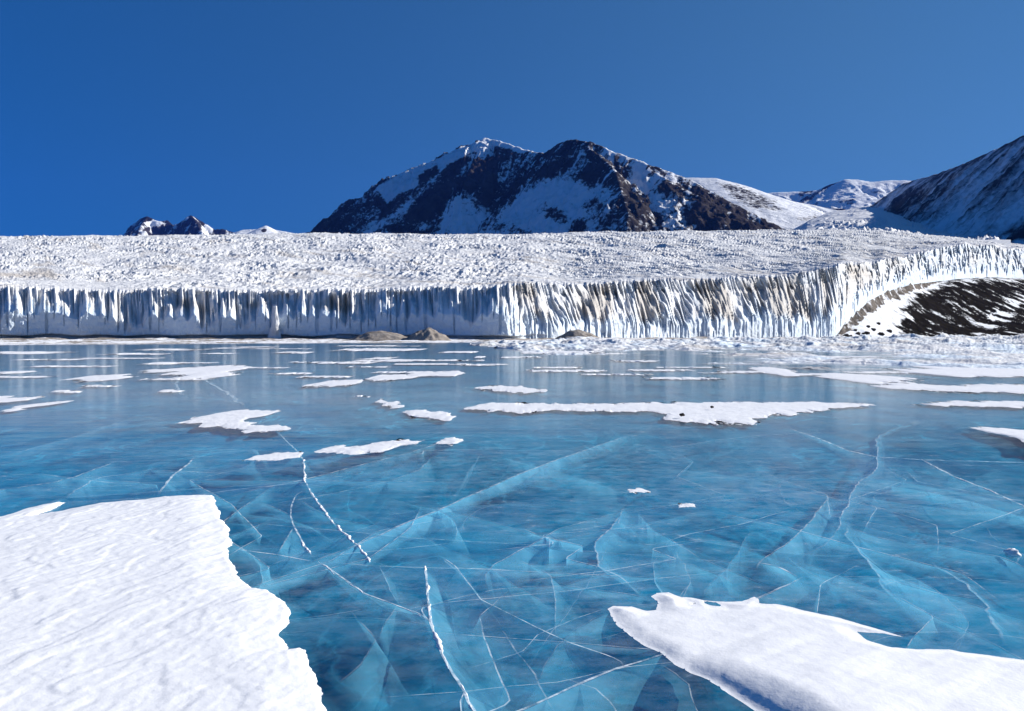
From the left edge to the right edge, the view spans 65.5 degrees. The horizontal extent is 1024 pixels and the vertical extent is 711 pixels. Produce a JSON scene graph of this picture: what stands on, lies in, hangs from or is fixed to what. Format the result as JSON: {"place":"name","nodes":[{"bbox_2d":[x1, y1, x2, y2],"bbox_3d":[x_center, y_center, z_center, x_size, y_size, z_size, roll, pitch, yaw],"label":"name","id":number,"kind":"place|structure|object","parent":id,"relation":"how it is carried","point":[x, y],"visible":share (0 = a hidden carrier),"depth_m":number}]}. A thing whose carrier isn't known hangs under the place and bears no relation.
{"place":"outdoors","nodes":[
{"label":"outdoors","id":0,"kind":"place"},
{"bbox_2d":[123,215,232,235],"bbox_3d":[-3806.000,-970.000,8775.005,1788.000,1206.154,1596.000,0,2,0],"label":"mountain","id":1,"kind":"structure","parent":0,"point":[188,225],"depth_m":8831.24},
{"bbox_2d":[203,353,233,353],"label":"snow patch","id":2,"kind":"object","parent":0,"point":[218,353],"visible":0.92,"depth_m":73.19},
{"bbox_2d":[237,346,275,346],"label":"snow patch","id":3,"kind":"object","parent":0,"point":[256,346],"visible":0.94,"depth_m":114.56},
{"bbox_2d":[231,226,295,233],"bbox_3d":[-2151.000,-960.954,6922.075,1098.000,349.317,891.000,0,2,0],"label":"snow hill","id":4,"kind":"structure","parent":0,"point":[264,230],"depth_m":6893.39},
{"bbox_2d":[0,336,793,344],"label":"shore","id":5,"kind":"structure","parent":0,"point":[38,341],"depth_m":175.20},
{"bbox_2d":[347,331,406,340],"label":"debris mound","id":6,"kind":"object","parent":5,"relation":"on","point":[377,336],"visible":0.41,"depth_m":183.51},
{"bbox_2d":[405,327,451,340],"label":"debris mound","id":7,"kind":"object","parent":5,"relation":"on","point":[428,334],"visible":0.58,"depth_m":182.11},
{"bbox_2d":[555,329,599,338],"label":"debris mound","id":8,"kind":"object","parent":5,"relation":"on","point":[574,333],"visible":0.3,"depth_m":195.31},
{"bbox_2d":[0,339,1023,710],"bbox_3d":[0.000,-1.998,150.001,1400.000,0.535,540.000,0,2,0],"label":"lake","id":9,"kind":"structure","parent":0,"point":[498,561],"depth_m":10.55},
{"bbox_2d":[0,371,35,373],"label":"snow patch","id":10,"kind":"object","parent":9,"relation":"on","point":[7,372],"visible":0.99,"depth_m":37.14},
{"bbox_2d":[0,396,42,402],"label":"snow patch","id":11,"kind":"object","parent":9,"relation":"on","point":[5,399],"visible":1,"depth_m":22.07},
{"bbox_2d":[0,376,53,377],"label":"snow patch","id":12,"kind":"object","parent":9,"relation":"on","point":[24,376],"visible":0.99,"depth_m":33.51},
{"bbox_2d":[3,400,72,411],"bbox_3d":[-12.038,1.256,19.929,0.740,0.009,3.337,0,2,-3],"label":"snow patch","id":13,"kind":"object","parent":9,"relation":"on","point":[16,408],"visible":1,"depth_m":19.95},
{"bbox_2d":[0,351,78,353],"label":"snow patch","id":14,"kind":"object","parent":9,"relation":"on","point":[25,352],"visible":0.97,"depth_m":76.82},
{"bbox_2d":[19,359,61,359],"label":"snow patch","id":15,"kind":"object","parent":9,"relation":"on","point":[35,359],"visible":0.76,"depth_m":55.90},
{"bbox_2d":[51,390,82,392],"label":"snow patch","id":16,"kind":"object","parent":9,"relation":"on","point":[66,391],"visible":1,"depth_m":24.76},
{"bbox_2d":[29,365,109,366],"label":"snow patch","id":17,"kind":"object","parent":9,"relation":"on","point":[69,366],"visible":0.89,"depth_m":44.03},
{"bbox_2d":[80,385,117,387],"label":"snow patch","id":18,"kind":"object","parent":9,"relation":"on","point":[99,386],"visible":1,"depth_m":27.28},
{"bbox_2d":[64,374,138,382],"bbox_3d":[-16.772,0.913,32.440,2.320,0.020,6.642,0,2,-9],"label":"snow patch","id":19,"kind":"object","parent":9,"relation":"on","point":[100,377],"visible":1,"depth_m":32.61},
{"bbox_2d":[72,358,154,358],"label":"snow patch","id":20,"kind":"object","parent":9,"relation":"on","point":[115,358],"visible":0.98,"depth_m":58.41},
{"bbox_2d":[98,353,172,354],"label":"snow patch","id":21,"kind":"object","parent":9,"relation":"on","point":[136,354],"visible":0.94,"depth_m":69.86},
{"bbox_2d":[136,362,181,364],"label":"snow patch","id":22,"kind":"object","parent":9,"relation":"on","point":[163,363],"visible":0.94,"depth_m":48.35},
{"bbox_2d":[0,495,326,710],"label":"snow patch","id":23,"kind":"object","parent":9,"relation":"on","point":[154,604],"visible":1,"depth_m":4.90},
{"bbox_2d":[158,389,184,392],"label":"snow patch","id":24,"kind":"object","parent":9,"relation":"on","point":[168,390],"visible":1,"depth_m":25.05},
{"bbox_2d":[136,348,208,349],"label":"snow patch","id":25,"kind":"object","parent":9,"relation":"on","point":[173,349],"visible":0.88,"depth_m":92.40},
{"bbox_2d":[140,378,214,379],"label":"snow patch","id":26,"kind":"object","parent":9,"relation":"on","point":[176,379],"visible":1,"depth_m":31.48},
{"bbox_2d":[142,365,250,378],"bbox_3d":[-15.546,0.738,38.850,5.138,0.024,15.068,0,2,-15],"label":"snow patch","id":27,"kind":"object","parent":9,"relation":"on","point":[204,372],"visible":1,"depth_m":37.79},
{"bbox_2d":[182,362,218,362],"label":"snow patch","id":28,"kind":"object","parent":9,"relation":"on","point":[200,362],"visible":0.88,"depth_m":50.22},
{"bbox_2d":[179,409,290,432],"bbox_3d":[-5.854,1.342,16.652,2.178,0.014,4.901,-1,2,-19],"label":"snow patch","id":29,"kind":"object","parent":9,"relation":"on","point":[234,419],"visible":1,"depth_m":16.29},
{"bbox_2d":[233,347,278,347],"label":"snow patch","id":30,"kind":"object","parent":9,"relation":"on","point":[259,347],"visible":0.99,"depth_m":106.09},
{"bbox_2d":[248,367,288,367],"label":"snow patch","id":31,"kind":"object","parent":9,"relation":"on","point":[268,367],"visible":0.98,"depth_m":42.68},
{"bbox_2d":[242,451,303,460],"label":"snow patch","id":32,"kind":"object","parent":9,"relation":"on","point":[276,456],"visible":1,"depth_m":11.65},
{"bbox_2d":[268,372,314,373],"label":"snow patch","id":33,"kind":"object","parent":9,"relation":"on","point":[291,373],"visible":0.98,"depth_m":36.19},
{"bbox_2d":[273,351,311,353],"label":"snow patch","id":34,"kind":"object","parent":9,"relation":"on","point":[290,352],"visible":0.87,"depth_m":77.38},
{"bbox_2d":[296,376,351,377],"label":"snow patch","id":35,"kind":"object","parent":9,"relation":"on","point":[323,376],"visible":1,"depth_m":33.53},
{"bbox_2d":[302,379,363,387],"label":"snow patch","id":36,"kind":"object","parent":9,"relation":"on","point":[333,383],"visible":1,"depth_m":28.70},
{"bbox_2d":[294,361,375,363],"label":"snow patch","id":37,"kind":"object","parent":9,"relation":"on","point":[338,362],"visible":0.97,"depth_m":49.73},
{"bbox_2d":[314,438,420,454],"bbox_3d":[-2.256,1.448,12.811,1.128,0.010,1.994,1,2,26],"label":"snow patch","id":38,"kind":"object","parent":9,"relation":"on","point":[378,447],"visible":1,"depth_m":12.55},
{"bbox_2d":[341,345,396,345],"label":"snow patch","id":39,"kind":"object","parent":9,"relation":"on","point":[368,345],"visible":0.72,"depth_m":124.33},
{"bbox_2d":[332,348,423,350],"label":"snow patch","id":40,"kind":"object","parent":9,"relation":"on","point":[393,349],"visible":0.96,"depth_m":91.31},
{"bbox_2d":[351,360,413,361],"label":"snow patch","id":41,"kind":"object","parent":9,"relation":"on","point":[384,360],"visible":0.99,"depth_m":53.71},
{"bbox_2d":[373,357,395,359],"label":"snow patch","id":42,"kind":"object","parent":9,"relation":"on","point":[382,357],"visible":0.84,"depth_m":60.65},
{"bbox_2d":[376,399,404,407],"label":"snow patch","id":43,"kind":"object","parent":9,"relation":"on","point":[392,404],"visible":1,"depth_m":20.31},
{"bbox_2d":[363,374,419,380],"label":"snow patch","id":44,"kind":"object","parent":9,"relation":"on","point":[382,377],"visible":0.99,"depth_m":32.63},
{"bbox_2d":[373,371,442,372],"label":"snow patch","id":45,"kind":"object","parent":9,"relation":"on","point":[404,371],"visible":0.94,"depth_m":37.97},
{"bbox_2d":[403,409,455,420],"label":"snow patch","id":46,"kind":"object","parent":9,"relation":"on","point":[441,415],"visible":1,"depth_m":17.68},
{"bbox_2d":[394,363,466,364],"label":"snow patch","id":47,"kind":"object","parent":9,"relation":"on","point":[428,364],"visible":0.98,"depth_m":46.96},
{"bbox_2d":[406,371,463,375],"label":"snow patch","id":48,"kind":"object","parent":9,"relation":"on","point":[449,373],"visible":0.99,"depth_m":35.88},
{"bbox_2d":[386,359,483,360],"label":"snow patch","id":49,"kind":"object","parent":9,"relation":"on","point":[437,360],"visible":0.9,"depth_m":54.04},
{"bbox_2d":[436,437,463,445],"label":"snow patch","id":50,"kind":"object","parent":9,"relation":"on","point":[450,441],"visible":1,"depth_m":13.30},
{"bbox_2d":[439,351,478,352],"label":"snow patch","id":51,"kind":"object","parent":9,"relation":"on","point":[459,352],"visible":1,"depth_m":77.41},
{"bbox_2d":[461,364,507,364],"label":"snow patch","id":52,"kind":"object","parent":9,"relation":"on","point":[484,364],"visible":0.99,"depth_m":46.87},
{"bbox_2d":[465,385,547,393],"bbox_3d":[-0.064,1.091,26.012,2.322,0.010,4.141,-1,2,-20],"label":"snow patch","id":53,"kind":"object","parent":9,"relation":"on","point":[512,389],"visible":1,"depth_m":25.80},
{"bbox_2d":[500,356,539,357],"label":"snow patch","id":54,"kind":"object","parent":9,"relation":"on","point":[518,357],"visible":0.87,"depth_m":60.94},
{"bbox_2d":[534,367,582,367],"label":"snow patch","id":55,"kind":"object","parent":9,"relation":"on","point":[558,367],"visible":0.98,"depth_m":42.71},
{"bbox_2d":[522,351,605,353],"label":"snow patch","id":56,"kind":"object","parent":9,"relation":"on","point":[532,352],"visible":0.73,"depth_m":77.38},
{"bbox_2d":[528,369,606,371],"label":"snow patch","id":57,"kind":"object","parent":9,"relation":"on","point":[577,370],"visible":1,"depth_m":39.00},
{"bbox_2d":[609,360,658,360],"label":"snow patch","id":58,"kind":"object","parent":9,"relation":"on","point":[632,360],"visible":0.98,"depth_m":54.00},
{"bbox_2d":[628,488,649,493],"bbox_3d":[1.436,1.550,9.138,0.258,0.004,0.336,0,2,-16],"label":"snow fleck","id":59,"kind":"object","parent":9,"relation":"on","point":[636,490],"visible":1,"depth_m":9.14},
{"bbox_2d":[628,369,693,370],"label":"snow patch","id":60,"kind":"object","parent":9,"relation":"on","point":[658,369],"visible":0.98,"depth_m":40.10},
{"bbox_2d":[464,401,875,424],"bbox_3d":[4.027,1.288,18.527,10.395,0.022,5.692,0,2,0],"label":"snow patch","id":61,"kind":"object","parent":9,"relation":"on","point":[730,413],"visible":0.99,"depth_m":19.08},
{"bbox_2d":[643,377,725,379],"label":"snow patch","id":62,"kind":"object","parent":9,"relation":"on","point":[688,378],"visible":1,"depth_m":32.11},
{"bbox_2d":[677,503,694,507],"bbox_3d":[1.830,1.572,8.364,0.196,0.003,0.241,0,2,0],"label":"snow fleck","id":63,"kind":"object","parent":9,"relation":"on","point":[686,505],"visible":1,"depth_m":8.35},
{"bbox_2d":[657,366,728,367],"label":"snow patch","id":64,"kind":"object","parent":9,"relation":"on","point":[693,367],"visible":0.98,"depth_m":42.74},
{"bbox_2d":[717,371,764,372],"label":"snow patch","id":65,"kind":"object","parent":9,"relation":"on","point":[741,371],"visible":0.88,"depth_m":37.96},
{"bbox_2d":[470,333,1023,368],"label":"rough snow","id":66,"kind":"structure","parent":9,"relation":"on","point":[970,351],"depth_m":94.64},
{"bbox_2d":[748,366,799,375],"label":"snow patch","id":67,"kind":"object","parent":9,"relation":"on","point":[776,371],"visible":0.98,"depth_m":38.73},
{"bbox_2d":[608,592,1023,710],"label":"snow patch","id":68,"kind":"object","parent":9,"relation":"on","point":[753,653],"visible":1,"depth_m":4.27},
{"bbox_2d":[795,373,844,375],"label":"snow patch","id":69,"kind":"object","parent":9,"relation":"on","point":[801,374],"visible":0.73,"depth_m":35.35},
{"bbox_2d":[832,358,883,358],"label":"snow patch","id":70,"kind":"object","parent":9,"relation":"on","point":[860,358],"visible":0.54,"depth_m":58.32},
{"bbox_2d":[826,356,892,357],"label":"snow patch","id":71,"kind":"object","parent":9,"relation":"on","point":[857,357],"visible":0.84,"depth_m":60.94},
{"bbox_2d":[816,373,923,383],"bbox_3d":[14.635,0.913,32.451,3.565,0.020,8.180,0,2,0],"label":"snow patch","id":72,"kind":"object","parent":9,"relation":"on","point":[872,379],"visible":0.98,"depth_m":31.97},
{"bbox_2d":[839,371,908,373],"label":"snow patch","id":73,"kind":"object","parent":9,"relation":"on","point":[877,372],"visible":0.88,"depth_m":37.19},
{"bbox_2d":[870,383,1023,393],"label":"snow patch","id":74,"kind":"object","parent":9,"relation":"on","point":[997,388],"visible":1,"depth_m":26.50},
{"bbox_2d":[883,366,1023,376],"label":"snow patch","id":75,"kind":"object","parent":9,"relation":"on","point":[971,372],"visible":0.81,"depth_m":37.64},
{"bbox_2d":[912,400,1023,407],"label":"snow patch","id":76,"kind":"object","parent":9,"relation":"on","point":[996,403],"visible":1,"depth_m":20.44},
{"bbox_2d":[972,426,1023,441],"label":"snow patch","id":77,"kind":"object","parent":9,"relation":"on","point":[1016,433],"visible":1,"depth_m":14.59},
{"bbox_2d":[1003,548,1021,558],"bbox_3d":[4.077,1.613,6.484,0.122,0.083,0.105,0,2,0],"label":"frost lump","id":78,"kind":"object","parent":9,"relation":"on","point":[1011,553],"visible":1,"depth_m":6.46},
{"bbox_2d":[0,229,1023,338],"bbox_3d":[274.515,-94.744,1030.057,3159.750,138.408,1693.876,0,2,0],"label":"glacier","id":79,"kind":"object","parent":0,"point":[764,283],"visible":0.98,"depth_m":290.19},
{"bbox_2d":[268,306,281,338],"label":"ice column","id":80,"kind":"structure","parent":79,"relation":"attached to","point":[274,332],"depth_m":202.06},
{"bbox_2d":[0,0,1023,235],"label":"sky","id":81,"kind":"structure","parent":0,"point":[233,116]},
{"bbox_2d":[307,138,784,234],"bbox_3d":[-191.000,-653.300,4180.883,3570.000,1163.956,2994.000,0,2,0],"label":"mountain","id":82,"kind":"structure","parent":0,"point":[485,186],"depth_m":3827.06},
{"bbox_2d":[581,374,653,374],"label":"snow patch","id":83,"kind":"object","parent":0,"point":[617,374],"visible":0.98,"depth_m":35.35},
{"bbox_2d":[686,178,836,229],"bbox_3d":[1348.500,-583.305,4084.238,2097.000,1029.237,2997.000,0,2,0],"label":"snow slope","id":84,"kind":"structure","parent":0,"point":[784,213],"depth_m":4246.59},
{"bbox_2d":[768,179,910,209],"bbox_3d":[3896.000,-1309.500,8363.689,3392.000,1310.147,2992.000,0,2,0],"label":"mountain","id":85,"kind":"structure","parent":0,"point":[845,194],"depth_m":8679.17},
{"bbox_2d":[796,206,1010,245],"bbox_3d":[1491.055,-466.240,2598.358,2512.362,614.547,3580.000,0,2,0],"label":"snow valley","id":86,"kind":"structure","parent":0,"point":[868,218],"depth_m":2519.68},
{"bbox_2d":[822,277,1023,336],"bbox_3d":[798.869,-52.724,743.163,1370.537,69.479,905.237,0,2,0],"label":"hill","id":87,"kind":"structure","parent":0,"point":[985,306],"depth_m":427.09},
{"bbox_2d":[836,282,939,336],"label":"talus","id":88,"kind":"structure","parent":87,"relation":"on","point":[871,305],"depth_m":363.75},
{"bbox_2d":[870,135,1023,279],"bbox_3d":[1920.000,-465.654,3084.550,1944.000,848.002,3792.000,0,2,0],"label":"mountain","id":89,"kind":"structure","parent":0,"point":[981,196],"depth_m":2785.71}
]}

